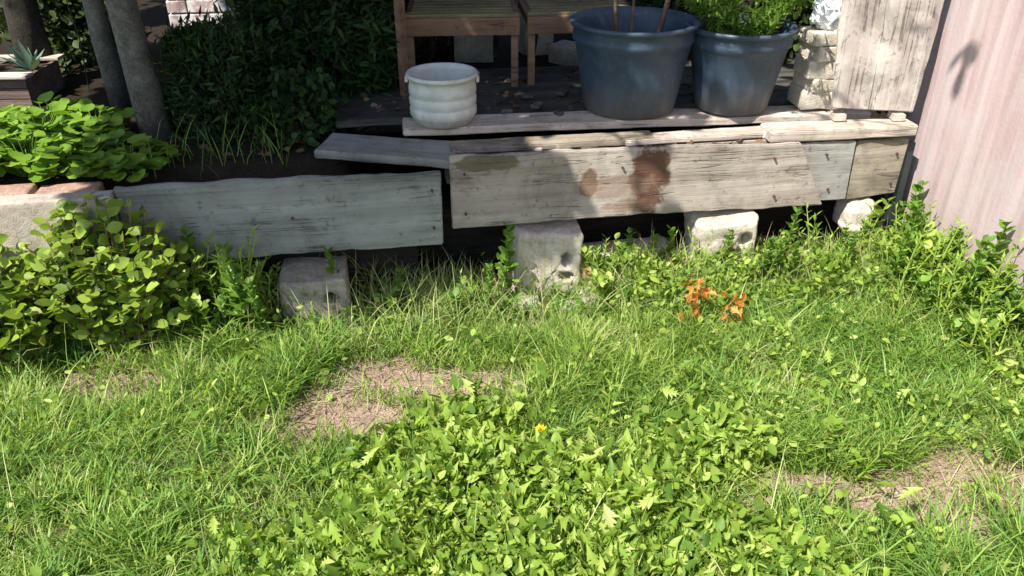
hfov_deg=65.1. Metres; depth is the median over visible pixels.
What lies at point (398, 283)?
tall weed
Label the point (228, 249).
tall weed
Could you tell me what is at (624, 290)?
tall weed
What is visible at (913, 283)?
tall weed
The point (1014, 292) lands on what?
tall weed
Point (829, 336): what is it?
tall weed
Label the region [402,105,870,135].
plank
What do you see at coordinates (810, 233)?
tall weed
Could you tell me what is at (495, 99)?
deck board
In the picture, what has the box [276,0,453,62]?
evergreen shrub
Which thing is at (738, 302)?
withered leaves
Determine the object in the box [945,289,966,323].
tall weed
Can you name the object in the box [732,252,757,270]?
tall weed
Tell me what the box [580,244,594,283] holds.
tall weed
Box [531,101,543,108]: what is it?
pebble
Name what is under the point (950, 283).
tall weed
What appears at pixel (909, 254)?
tall weed
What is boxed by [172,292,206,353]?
tall weed
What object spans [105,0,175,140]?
tree
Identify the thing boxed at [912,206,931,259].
tall weed
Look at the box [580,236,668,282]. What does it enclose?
concrete block
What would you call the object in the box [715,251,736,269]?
tall weed
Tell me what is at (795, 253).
tall weed
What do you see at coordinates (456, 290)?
tall weed
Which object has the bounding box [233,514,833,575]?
ground cover
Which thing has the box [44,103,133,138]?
bed plant
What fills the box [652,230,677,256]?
tall weed
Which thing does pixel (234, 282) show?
tall weed
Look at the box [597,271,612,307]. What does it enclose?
tall weed
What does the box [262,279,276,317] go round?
tall weed
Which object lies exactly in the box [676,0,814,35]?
herb plant
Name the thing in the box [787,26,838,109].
stone pillar
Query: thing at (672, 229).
tall weed
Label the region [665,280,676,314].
tall weed
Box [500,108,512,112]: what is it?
pebble
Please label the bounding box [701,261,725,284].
tall weed
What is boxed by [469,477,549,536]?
broadleaf weed
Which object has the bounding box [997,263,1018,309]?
tall weed
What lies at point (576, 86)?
deck board
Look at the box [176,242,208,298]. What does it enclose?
tall weed
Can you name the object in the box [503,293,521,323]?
tall weed
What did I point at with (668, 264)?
tall weed
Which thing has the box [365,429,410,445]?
broadleaf weed
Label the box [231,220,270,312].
tall weed
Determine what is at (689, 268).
tall weed
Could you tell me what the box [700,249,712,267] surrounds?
tall weed
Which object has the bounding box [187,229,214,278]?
tall weed
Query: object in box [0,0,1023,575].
ground
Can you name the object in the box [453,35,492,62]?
concrete block
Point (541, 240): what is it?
concrete block
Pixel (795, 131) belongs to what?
plank
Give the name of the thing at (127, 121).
leaf litter
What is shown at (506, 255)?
tall weed
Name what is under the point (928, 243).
tall weed
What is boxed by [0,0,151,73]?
evergreen shrub
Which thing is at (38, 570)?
ground cover
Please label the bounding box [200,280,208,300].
tall weed
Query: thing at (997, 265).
tall weed
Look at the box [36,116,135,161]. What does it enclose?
bed plant
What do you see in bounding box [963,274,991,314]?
tall weed
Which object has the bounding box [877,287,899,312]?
tall weed
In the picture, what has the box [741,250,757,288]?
tall weed
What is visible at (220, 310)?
tall weed
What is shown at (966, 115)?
wall
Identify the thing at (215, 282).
tall weed
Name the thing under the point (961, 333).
tall weed
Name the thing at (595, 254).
tall weed
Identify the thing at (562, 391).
grass
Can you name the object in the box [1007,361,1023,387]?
tall weed
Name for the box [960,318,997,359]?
tall weed
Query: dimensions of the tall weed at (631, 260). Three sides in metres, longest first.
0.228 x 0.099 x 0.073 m
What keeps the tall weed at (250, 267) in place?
on the ground at (154, 14)
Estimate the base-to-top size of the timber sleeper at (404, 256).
0.250 m
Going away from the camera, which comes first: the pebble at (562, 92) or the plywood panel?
the plywood panel
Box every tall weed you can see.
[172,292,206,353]
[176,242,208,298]
[177,256,208,345]
[179,225,210,282]
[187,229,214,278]
[191,249,225,319]
[192,288,227,341]
[193,263,219,297]
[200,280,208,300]
[203,271,219,314]
[203,272,230,296]
[205,288,228,333]
[208,235,245,295]
[208,251,216,275]
[213,227,262,318]
[215,242,248,330]
[215,300,255,339]
[217,253,261,335]
[217,289,234,324]
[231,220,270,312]
[237,260,264,317]
[240,260,265,300]
[242,276,274,341]
[251,266,281,327]
[252,302,280,337]
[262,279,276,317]
[263,262,281,308]
[321,245,338,294]
[373,287,397,323]
[392,272,407,309]
[393,267,404,305]
[401,283,416,312]
[446,276,476,320]
[457,269,475,319]
[477,262,495,321]
[491,221,519,307]
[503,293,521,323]
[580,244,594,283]
[586,233,610,276]
[586,254,617,289]
[587,239,609,283]
[590,245,601,277]
[592,269,614,315]
[594,257,618,279]
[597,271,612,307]
[611,242,624,297]
[613,233,625,253]
[616,227,635,253]
[616,278,633,304]
[621,242,641,277]
[636,234,659,287]
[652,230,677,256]
[658,249,665,263]
[663,265,681,295]
[664,257,675,279]
[665,225,677,255]
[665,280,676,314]
[668,268,691,301]
[674,251,679,263]
[677,268,688,302]
[684,252,697,293]
[687,224,715,269]
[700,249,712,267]
[700,274,709,284]
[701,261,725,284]
[705,248,725,265]
[707,271,725,307]
[711,286,737,320]
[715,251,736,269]
[719,229,735,270]
[719,252,739,270]
[722,281,726,300]
[731,262,756,283]
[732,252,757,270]
[734,254,760,292]
[738,237,754,261]
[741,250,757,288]
[751,249,771,289]
[756,236,777,276]
[759,236,786,288]
[764,238,775,261]
[764,249,780,279]
[778,278,800,305]
[780,248,801,282]
[783,206,802,248]
[786,237,800,279]
[796,201,821,250]
[806,243,818,270]
[812,311,825,339]
[815,224,839,250]
[824,252,832,266]
[825,330,837,350]
[827,233,845,268]
[831,227,850,252]
[831,242,853,289]
[832,302,841,318]
[833,238,854,275]
[843,218,866,241]
[849,230,858,264]
[852,197,894,239]
[859,224,867,240]
[859,237,872,253]
[859,267,875,295]
[868,263,878,280]
[876,223,917,298]
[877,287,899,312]
[879,237,898,266]
[880,234,911,274]
[884,201,911,240]
[885,200,907,234]
[889,215,940,301]
[897,180,929,234]
[897,261,920,289]
[899,234,916,274]
[900,269,931,301]
[905,200,925,241]
[908,268,941,295]
[910,229,941,292]
[910,287,935,324]
[911,268,954,319]
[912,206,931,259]
[915,216,968,297]
[925,200,944,238]
[927,214,962,270]
[929,221,949,264]
[930,268,965,323]
[931,272,973,320]
[934,229,976,317]
[936,226,962,267]
[944,226,972,273]
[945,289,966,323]
[945,304,975,348]
[946,226,964,264]
[947,252,984,290]
[949,234,995,317]
[949,308,981,347]
[949,315,976,339]
[950,328,966,359]
[954,283,1023,369]
[957,264,1018,314]
[960,272,971,307]
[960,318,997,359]
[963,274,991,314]
[967,219,1015,294]
[970,309,987,326]
[973,229,1023,318]
[976,298,993,319]
[977,249,1000,292]
[977,309,1014,382]
[984,291,1002,329]
[986,294,1021,314]
[987,331,1004,343]
[992,285,1023,334]
[993,312,1008,346]
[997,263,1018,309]
[1003,290,1018,334]
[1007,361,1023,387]
[1008,286,1023,334]
[1011,317,1023,334]
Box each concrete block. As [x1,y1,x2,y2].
[278,255,352,327]
[414,36,450,50]
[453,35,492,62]
[507,219,583,297]
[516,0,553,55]
[548,40,577,65]
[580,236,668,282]
[684,209,758,269]
[832,197,874,233]
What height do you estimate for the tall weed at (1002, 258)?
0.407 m
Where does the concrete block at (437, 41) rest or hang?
on the ground at (154, 14)
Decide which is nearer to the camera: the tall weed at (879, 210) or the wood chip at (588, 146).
the wood chip at (588, 146)
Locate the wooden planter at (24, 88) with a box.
[0,54,64,107]
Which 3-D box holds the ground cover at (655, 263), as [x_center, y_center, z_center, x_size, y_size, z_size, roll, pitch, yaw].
[1.057,0.041,2.818,1.294,0.299,0.778,-4,30,-8]
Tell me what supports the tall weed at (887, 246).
on the ground at (154, 14)
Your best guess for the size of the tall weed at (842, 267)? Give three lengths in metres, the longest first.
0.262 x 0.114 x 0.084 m
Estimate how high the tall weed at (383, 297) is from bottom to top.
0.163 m
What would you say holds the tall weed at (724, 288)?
on the ground at (154, 14)
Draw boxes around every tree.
[1,0,53,63]
[82,0,131,107]
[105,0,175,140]
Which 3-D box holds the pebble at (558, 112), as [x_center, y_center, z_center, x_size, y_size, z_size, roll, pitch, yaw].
[0.180,-0.676,3.096,0.025,0.016,0.042,-20,36,-31]
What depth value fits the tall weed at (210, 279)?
2.69 m
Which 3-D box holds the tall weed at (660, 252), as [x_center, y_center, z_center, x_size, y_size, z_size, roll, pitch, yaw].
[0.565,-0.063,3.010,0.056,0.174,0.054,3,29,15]
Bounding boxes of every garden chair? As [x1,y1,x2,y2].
[405,0,519,86]
[518,0,629,84]
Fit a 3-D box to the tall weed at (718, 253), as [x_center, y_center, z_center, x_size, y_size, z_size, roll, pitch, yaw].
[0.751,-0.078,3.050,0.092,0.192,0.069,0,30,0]
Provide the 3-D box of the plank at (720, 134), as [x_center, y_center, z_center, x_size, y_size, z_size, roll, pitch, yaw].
[0.743,-0.575,3.014,0.681,0.023,0.086,-5,30,-9]
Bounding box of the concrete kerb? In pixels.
[0,190,128,273]
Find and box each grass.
[0,229,1023,575]
[8,282,1023,575]
[145,105,299,181]
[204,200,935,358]
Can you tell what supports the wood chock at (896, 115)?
on the plank at (795, 131)
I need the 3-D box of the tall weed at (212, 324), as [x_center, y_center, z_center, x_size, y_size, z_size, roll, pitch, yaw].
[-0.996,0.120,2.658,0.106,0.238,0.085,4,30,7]
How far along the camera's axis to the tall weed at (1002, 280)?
2.67 m
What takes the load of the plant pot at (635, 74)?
on the plank at (518, 122)
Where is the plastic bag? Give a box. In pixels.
[809,0,841,30]
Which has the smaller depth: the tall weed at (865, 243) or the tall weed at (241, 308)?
the tall weed at (241, 308)
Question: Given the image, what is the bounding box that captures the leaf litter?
[101,67,763,162]
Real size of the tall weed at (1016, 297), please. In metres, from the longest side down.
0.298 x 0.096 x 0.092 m
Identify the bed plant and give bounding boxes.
[0,104,46,122]
[0,107,82,152]
[0,111,24,137]
[0,124,78,177]
[0,134,29,176]
[3,91,97,128]
[28,134,131,182]
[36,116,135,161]
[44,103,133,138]
[66,133,181,181]
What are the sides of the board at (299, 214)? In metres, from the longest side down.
1.067 x 0.289 x 0.038 m
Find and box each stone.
[518,295,539,311]
[560,299,578,311]
[579,284,597,306]
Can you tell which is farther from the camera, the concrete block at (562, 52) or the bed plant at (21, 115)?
the concrete block at (562, 52)
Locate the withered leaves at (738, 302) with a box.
[717,291,753,333]
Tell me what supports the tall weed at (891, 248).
on the ground at (154, 14)
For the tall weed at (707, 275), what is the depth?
2.91 m
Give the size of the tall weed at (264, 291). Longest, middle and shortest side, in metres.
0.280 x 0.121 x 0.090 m
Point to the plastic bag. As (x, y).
(825, 15)
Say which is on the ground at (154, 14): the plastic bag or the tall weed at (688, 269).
the tall weed at (688, 269)
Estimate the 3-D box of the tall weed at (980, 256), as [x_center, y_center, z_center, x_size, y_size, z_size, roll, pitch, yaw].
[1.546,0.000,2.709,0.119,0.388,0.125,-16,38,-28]
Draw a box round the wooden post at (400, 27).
[394,0,409,95]
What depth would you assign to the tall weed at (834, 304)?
2.80 m
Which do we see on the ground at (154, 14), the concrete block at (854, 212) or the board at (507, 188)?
the concrete block at (854, 212)
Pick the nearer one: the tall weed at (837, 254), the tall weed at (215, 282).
the tall weed at (215, 282)
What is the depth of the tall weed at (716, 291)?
2.83 m
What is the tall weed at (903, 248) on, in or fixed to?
on the ground cover at (655, 263)
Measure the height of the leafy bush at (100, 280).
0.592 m
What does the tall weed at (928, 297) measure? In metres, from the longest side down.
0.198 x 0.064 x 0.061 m
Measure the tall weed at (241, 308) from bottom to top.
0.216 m
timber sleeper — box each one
[186,246,418,297]
[421,199,842,265]
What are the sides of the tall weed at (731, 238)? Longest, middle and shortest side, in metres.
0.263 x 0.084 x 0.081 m
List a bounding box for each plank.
[314,133,463,168]
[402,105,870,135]
[449,130,655,152]
[625,126,762,146]
[760,117,917,142]
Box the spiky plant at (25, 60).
[0,39,43,70]
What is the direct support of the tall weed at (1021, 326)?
on the ground at (154, 14)
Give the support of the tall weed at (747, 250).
on the ground at (154, 14)
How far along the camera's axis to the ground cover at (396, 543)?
1.94 m
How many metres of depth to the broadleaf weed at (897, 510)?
2.08 m
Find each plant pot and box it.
[405,62,478,128]
[569,6,700,119]
[685,13,798,115]
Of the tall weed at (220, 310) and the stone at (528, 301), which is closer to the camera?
the tall weed at (220, 310)
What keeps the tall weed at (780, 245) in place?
on the ground at (154, 14)
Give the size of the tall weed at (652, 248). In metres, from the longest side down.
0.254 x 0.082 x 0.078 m
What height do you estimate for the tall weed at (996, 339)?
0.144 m
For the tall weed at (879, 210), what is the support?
on the ground at (154, 14)
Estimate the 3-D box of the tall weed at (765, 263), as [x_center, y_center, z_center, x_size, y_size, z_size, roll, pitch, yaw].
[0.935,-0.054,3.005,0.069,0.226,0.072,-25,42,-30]
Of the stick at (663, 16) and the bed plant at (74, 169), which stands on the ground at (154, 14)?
the bed plant at (74, 169)
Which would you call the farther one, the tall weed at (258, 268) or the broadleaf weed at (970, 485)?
the tall weed at (258, 268)
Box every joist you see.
[352,105,786,133]
[445,137,876,183]
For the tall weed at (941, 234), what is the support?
on the ground at (154, 14)
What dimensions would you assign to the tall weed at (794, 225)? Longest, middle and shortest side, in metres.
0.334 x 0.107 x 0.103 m
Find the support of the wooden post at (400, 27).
on the deck board at (576, 86)
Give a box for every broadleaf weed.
[263,537,313,568]
[266,511,307,566]
[271,528,348,575]
[277,541,350,575]
[290,482,362,545]
[298,555,328,575]
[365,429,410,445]
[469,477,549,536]
[583,457,637,497]
[597,428,660,462]
[747,482,770,500]
[854,507,866,519]
[878,505,910,525]
[954,479,986,501]
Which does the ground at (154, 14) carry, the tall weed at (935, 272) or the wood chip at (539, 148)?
the tall weed at (935, 272)
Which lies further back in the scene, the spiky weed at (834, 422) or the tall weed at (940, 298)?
the tall weed at (940, 298)
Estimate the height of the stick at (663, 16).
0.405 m
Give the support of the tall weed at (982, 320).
on the ground at (154, 14)
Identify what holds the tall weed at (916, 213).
on the grass at (562, 391)
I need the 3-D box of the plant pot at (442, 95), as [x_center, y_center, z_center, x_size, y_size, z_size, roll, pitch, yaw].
[-0.258,-0.718,2.997,0.276,0.186,0.274,0,30,0]
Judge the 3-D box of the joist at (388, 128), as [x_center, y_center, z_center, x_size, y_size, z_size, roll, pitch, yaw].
[0.400,-0.774,3.451,2.150,0.100,0.070,-5,30,-8]
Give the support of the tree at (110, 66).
on the ground at (154, 14)
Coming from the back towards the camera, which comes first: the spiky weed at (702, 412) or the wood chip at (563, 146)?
the wood chip at (563, 146)
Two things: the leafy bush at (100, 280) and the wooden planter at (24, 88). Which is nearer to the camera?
the leafy bush at (100, 280)
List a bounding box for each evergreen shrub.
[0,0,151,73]
[133,5,302,147]
[212,0,424,121]
[259,64,347,151]
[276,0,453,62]
[560,0,748,40]
[748,0,815,63]
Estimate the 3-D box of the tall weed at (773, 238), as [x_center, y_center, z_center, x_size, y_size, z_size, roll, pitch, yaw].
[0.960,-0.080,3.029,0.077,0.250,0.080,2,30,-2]
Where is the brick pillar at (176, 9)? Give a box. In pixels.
[166,0,238,28]
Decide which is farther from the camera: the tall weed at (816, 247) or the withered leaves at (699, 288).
the tall weed at (816, 247)
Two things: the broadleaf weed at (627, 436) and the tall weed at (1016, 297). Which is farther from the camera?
the tall weed at (1016, 297)
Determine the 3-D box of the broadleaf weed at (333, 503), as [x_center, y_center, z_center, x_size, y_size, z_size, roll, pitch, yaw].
[-0.450,0.588,1.989,0.211,0.106,0.207,0,30,0]
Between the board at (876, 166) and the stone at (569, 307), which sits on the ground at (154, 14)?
the stone at (569, 307)
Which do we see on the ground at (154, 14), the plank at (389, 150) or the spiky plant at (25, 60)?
the plank at (389, 150)
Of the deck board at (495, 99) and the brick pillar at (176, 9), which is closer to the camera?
the deck board at (495, 99)
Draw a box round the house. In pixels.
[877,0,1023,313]
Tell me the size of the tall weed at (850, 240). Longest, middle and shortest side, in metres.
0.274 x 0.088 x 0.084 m
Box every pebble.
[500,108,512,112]
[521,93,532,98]
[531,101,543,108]
[554,110,563,115]
[555,88,568,95]
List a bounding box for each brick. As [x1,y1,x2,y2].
[0,183,37,194]
[35,181,104,193]
[580,258,612,284]
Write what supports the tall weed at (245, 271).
on the ground at (154, 14)
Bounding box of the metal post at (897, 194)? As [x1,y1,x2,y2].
[882,140,915,226]
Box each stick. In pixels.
[613,0,617,30]
[630,0,634,31]
[657,0,670,31]
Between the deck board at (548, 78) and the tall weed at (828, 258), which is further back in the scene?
the deck board at (548, 78)
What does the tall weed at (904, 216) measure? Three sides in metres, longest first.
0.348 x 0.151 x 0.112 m
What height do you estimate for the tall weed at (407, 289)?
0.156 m
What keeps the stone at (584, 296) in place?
on the ground at (154, 14)
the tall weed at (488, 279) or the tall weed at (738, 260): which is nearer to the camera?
the tall weed at (488, 279)
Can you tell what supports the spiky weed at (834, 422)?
on the ground at (154, 14)
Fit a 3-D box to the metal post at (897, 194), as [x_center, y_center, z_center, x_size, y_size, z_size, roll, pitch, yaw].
[1.537,-0.410,3.191,0.045,0.360,0.030,-5,30,-7]
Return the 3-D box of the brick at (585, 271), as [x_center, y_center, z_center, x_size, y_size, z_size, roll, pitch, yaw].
[0.322,-0.063,3.070,0.115,0.064,0.102,-15,41,-35]
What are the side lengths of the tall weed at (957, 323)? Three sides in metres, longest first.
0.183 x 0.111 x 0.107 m
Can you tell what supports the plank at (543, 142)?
on the joist at (742, 141)
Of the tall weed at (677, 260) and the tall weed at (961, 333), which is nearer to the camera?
the tall weed at (961, 333)
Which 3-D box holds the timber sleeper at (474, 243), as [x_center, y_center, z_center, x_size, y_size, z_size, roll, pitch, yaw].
[0.568,-0.292,3.356,1.900,0.250,0.100,-5,30,-8]
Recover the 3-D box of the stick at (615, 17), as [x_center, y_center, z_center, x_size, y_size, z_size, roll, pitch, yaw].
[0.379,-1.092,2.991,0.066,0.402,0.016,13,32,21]
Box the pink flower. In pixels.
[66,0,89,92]
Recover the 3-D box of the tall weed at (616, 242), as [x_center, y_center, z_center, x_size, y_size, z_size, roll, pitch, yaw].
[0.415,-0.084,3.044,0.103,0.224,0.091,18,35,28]
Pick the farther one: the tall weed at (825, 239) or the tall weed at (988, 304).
the tall weed at (825, 239)
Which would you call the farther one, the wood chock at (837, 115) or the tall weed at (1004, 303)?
the wood chock at (837, 115)
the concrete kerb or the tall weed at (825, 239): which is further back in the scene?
the tall weed at (825, 239)
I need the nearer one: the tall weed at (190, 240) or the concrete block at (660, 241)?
the tall weed at (190, 240)
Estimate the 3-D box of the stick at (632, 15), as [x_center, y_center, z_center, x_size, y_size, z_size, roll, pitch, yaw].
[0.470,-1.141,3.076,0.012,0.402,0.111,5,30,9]
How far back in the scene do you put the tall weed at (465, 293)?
2.86 m
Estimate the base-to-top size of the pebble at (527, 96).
0.017 m
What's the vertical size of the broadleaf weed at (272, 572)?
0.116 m
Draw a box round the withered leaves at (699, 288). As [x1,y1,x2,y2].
[674,278,717,323]
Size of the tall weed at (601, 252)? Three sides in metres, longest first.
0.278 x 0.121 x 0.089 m
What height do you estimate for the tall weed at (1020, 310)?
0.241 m
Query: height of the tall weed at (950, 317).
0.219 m
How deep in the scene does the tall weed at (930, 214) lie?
3.06 m
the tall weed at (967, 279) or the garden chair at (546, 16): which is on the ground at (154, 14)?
the tall weed at (967, 279)
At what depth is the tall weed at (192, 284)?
2.65 m
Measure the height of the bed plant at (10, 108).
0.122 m
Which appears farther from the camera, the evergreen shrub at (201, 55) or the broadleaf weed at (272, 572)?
the evergreen shrub at (201, 55)
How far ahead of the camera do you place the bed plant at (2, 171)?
2.78 m
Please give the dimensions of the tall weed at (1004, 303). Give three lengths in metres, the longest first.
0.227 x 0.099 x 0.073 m
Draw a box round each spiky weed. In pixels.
[585,377,624,435]
[693,405,713,425]
[810,414,843,463]
[839,430,904,495]
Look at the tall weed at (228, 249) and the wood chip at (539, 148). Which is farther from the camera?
the wood chip at (539, 148)
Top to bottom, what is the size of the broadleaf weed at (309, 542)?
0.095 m
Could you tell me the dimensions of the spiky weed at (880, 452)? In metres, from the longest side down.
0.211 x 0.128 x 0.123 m
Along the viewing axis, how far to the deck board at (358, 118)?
3.17 m
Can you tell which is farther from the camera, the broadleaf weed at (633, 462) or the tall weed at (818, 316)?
the tall weed at (818, 316)
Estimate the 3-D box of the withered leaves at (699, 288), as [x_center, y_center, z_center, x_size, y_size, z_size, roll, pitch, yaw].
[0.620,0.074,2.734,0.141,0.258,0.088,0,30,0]
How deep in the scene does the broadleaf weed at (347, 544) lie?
1.86 m
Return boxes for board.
[113,171,442,260]
[332,72,794,101]
[332,81,791,110]
[334,64,794,91]
[335,90,793,127]
[337,56,794,83]
[449,142,821,228]
[800,139,855,199]
[846,137,908,198]
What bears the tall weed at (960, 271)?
on the ground at (154, 14)
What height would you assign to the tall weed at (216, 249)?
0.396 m
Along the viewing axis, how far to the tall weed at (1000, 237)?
2.73 m
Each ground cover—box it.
[0,228,1023,575]
[160,342,1023,575]
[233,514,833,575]
[611,226,972,356]
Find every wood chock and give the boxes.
[829,110,846,120]
[887,111,905,120]
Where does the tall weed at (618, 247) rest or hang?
on the ground at (154, 14)
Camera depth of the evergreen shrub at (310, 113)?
2.98 m
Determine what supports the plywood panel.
on the plank at (795, 131)
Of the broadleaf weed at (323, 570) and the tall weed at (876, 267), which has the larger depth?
the tall weed at (876, 267)
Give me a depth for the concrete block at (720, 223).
3.06 m
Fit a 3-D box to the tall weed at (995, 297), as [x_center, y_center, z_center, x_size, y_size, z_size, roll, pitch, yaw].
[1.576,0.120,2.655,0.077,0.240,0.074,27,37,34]
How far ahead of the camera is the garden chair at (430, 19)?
3.31 m
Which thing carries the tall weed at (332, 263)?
on the ground at (154, 14)
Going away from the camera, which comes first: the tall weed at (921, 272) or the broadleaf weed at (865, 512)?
the broadleaf weed at (865, 512)
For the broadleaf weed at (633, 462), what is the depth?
2.14 m
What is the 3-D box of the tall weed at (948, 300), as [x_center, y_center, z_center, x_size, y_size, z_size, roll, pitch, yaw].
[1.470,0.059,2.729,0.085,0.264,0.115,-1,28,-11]
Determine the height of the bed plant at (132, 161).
0.113 m
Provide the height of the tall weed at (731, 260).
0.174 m
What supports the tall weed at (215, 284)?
on the ground at (154, 14)
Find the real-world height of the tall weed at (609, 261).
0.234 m
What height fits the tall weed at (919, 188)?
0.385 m
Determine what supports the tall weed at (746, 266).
on the ground at (154, 14)
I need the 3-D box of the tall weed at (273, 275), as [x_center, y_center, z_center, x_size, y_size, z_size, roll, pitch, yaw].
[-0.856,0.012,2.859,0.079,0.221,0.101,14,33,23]
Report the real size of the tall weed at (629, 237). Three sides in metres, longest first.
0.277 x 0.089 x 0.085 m
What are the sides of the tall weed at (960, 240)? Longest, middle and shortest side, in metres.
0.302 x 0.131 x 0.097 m
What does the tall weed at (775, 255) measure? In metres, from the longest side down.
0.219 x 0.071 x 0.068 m
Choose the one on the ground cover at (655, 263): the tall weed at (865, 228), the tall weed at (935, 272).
the tall weed at (865, 228)
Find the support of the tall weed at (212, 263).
on the ground at (154, 14)
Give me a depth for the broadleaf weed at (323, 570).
1.82 m
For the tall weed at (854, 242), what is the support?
on the ground at (154, 14)
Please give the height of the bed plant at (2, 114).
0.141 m
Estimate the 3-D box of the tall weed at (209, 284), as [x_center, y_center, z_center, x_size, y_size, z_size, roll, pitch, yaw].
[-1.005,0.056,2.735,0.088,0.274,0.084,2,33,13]
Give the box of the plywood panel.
[831,0,944,111]
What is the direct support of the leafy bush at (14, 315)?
on the ground at (154, 14)
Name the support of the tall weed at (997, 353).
on the ground at (154, 14)
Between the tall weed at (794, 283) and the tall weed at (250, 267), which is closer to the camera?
the tall weed at (250, 267)
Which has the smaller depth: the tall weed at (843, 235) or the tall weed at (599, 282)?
the tall weed at (599, 282)
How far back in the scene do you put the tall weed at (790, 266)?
2.99 m
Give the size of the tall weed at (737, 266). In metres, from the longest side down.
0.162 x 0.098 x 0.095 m
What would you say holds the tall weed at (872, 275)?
on the ground at (154, 14)
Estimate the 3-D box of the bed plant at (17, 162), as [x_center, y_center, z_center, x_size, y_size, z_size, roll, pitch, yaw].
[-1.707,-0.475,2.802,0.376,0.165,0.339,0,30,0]
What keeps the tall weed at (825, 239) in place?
on the ground at (154, 14)
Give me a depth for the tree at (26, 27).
3.57 m
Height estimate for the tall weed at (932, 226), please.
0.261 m
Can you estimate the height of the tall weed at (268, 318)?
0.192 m
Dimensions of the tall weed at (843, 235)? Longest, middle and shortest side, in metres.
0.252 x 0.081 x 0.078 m
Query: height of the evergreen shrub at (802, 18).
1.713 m
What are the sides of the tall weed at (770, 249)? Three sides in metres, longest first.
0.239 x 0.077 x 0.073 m
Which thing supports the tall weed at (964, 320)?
on the ground at (154, 14)
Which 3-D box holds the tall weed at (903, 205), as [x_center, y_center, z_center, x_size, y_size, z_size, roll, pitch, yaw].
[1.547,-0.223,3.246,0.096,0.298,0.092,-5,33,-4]
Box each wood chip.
[527,147,542,150]
[555,145,571,148]
[580,146,597,148]
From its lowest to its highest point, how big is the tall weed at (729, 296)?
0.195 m
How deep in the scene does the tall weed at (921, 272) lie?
2.83 m
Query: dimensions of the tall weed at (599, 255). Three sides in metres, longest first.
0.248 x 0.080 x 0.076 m
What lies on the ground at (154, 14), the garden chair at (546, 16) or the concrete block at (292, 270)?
the concrete block at (292, 270)
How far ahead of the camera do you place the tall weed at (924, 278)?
2.78 m
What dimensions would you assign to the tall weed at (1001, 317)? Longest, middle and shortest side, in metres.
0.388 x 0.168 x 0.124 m
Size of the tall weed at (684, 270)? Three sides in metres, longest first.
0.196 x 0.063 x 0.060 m
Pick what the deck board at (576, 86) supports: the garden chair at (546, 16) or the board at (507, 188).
the garden chair at (546, 16)
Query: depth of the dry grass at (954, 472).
2.35 m
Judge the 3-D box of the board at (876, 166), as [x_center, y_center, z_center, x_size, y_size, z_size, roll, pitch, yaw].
[1.412,-0.465,3.110,0.215,0.239,0.044,-5,28,-8]
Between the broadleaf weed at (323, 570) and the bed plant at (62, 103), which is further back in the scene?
the bed plant at (62, 103)
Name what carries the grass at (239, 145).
on the ground at (154, 14)
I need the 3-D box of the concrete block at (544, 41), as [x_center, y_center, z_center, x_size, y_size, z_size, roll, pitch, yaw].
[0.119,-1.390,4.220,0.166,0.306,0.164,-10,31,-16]
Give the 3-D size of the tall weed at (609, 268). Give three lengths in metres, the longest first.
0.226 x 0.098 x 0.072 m
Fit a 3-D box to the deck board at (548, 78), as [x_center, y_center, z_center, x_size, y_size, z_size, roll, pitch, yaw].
[0.372,-0.939,3.610,2.310,0.034,0.132,-5,30,-8]
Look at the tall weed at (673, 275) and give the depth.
2.93 m
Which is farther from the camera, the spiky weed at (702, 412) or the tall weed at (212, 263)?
the tall weed at (212, 263)
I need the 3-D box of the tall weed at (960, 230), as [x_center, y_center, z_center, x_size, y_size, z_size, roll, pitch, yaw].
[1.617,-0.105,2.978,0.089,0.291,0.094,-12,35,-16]
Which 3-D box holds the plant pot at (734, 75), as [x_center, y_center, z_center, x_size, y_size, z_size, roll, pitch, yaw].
[0.868,-0.863,3.116,0.418,0.318,0.418,18,34,28]
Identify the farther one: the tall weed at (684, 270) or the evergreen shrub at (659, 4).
the evergreen shrub at (659, 4)
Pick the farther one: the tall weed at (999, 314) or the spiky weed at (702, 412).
the tall weed at (999, 314)
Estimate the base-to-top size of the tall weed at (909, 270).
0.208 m
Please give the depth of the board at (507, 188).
2.92 m
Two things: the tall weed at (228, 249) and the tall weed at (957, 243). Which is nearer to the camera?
the tall weed at (228, 249)
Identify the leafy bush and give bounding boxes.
[0,233,72,367]
[1,192,220,355]
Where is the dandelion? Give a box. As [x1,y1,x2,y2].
[534,424,544,432]
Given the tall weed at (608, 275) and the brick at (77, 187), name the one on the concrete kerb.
the brick at (77, 187)
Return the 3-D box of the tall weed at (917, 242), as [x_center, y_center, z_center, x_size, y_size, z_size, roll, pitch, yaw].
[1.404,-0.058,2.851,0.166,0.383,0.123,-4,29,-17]
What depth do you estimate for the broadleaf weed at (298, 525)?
1.95 m
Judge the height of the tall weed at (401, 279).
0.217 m
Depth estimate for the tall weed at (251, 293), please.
2.64 m
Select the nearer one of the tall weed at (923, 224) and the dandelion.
the dandelion
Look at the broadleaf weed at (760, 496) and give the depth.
2.15 m
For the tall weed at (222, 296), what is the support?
on the ground at (154, 14)

